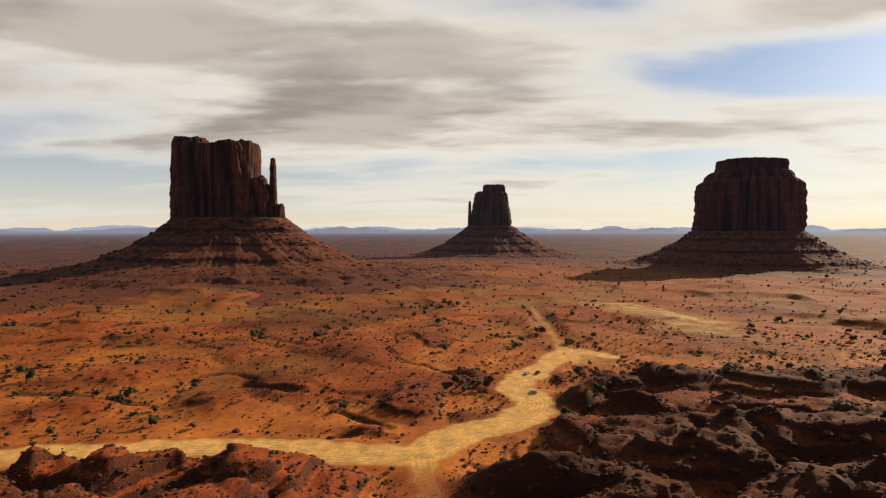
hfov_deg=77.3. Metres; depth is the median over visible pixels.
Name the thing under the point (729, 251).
merrick butte blocks
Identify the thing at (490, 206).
mitten cap
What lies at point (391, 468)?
brush
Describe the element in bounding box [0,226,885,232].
mountains
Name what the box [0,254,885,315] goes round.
shrubs
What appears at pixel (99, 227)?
mountains
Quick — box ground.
[0,233,885,497]
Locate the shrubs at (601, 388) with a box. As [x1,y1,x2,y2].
[0,296,885,446]
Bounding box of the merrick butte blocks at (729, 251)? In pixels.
[613,231,885,272]
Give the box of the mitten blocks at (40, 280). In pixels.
[0,218,500,313]
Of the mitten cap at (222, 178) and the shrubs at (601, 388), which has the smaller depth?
the shrubs at (601, 388)
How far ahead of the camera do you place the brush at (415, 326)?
408.85 m
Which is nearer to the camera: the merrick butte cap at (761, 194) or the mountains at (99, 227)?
the merrick butte cap at (761, 194)
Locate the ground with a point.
(424, 453)
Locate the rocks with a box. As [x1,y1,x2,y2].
[0,300,885,497]
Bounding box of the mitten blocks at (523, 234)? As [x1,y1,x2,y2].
[409,226,580,257]
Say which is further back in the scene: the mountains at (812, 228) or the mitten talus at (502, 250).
the mountains at (812, 228)
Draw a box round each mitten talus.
[0,217,501,311]
[411,226,577,257]
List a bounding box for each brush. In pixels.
[0,313,885,445]
[1,410,880,497]
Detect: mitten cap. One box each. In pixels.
[169,136,285,219]
[468,184,511,226]
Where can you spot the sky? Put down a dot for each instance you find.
(588, 114)
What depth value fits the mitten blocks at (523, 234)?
2361.66 m
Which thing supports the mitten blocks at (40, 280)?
on the ground
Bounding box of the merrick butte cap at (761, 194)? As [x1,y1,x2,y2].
[691,157,807,232]
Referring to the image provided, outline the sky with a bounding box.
[0,0,885,230]
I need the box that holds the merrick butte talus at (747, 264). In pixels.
[612,231,885,273]

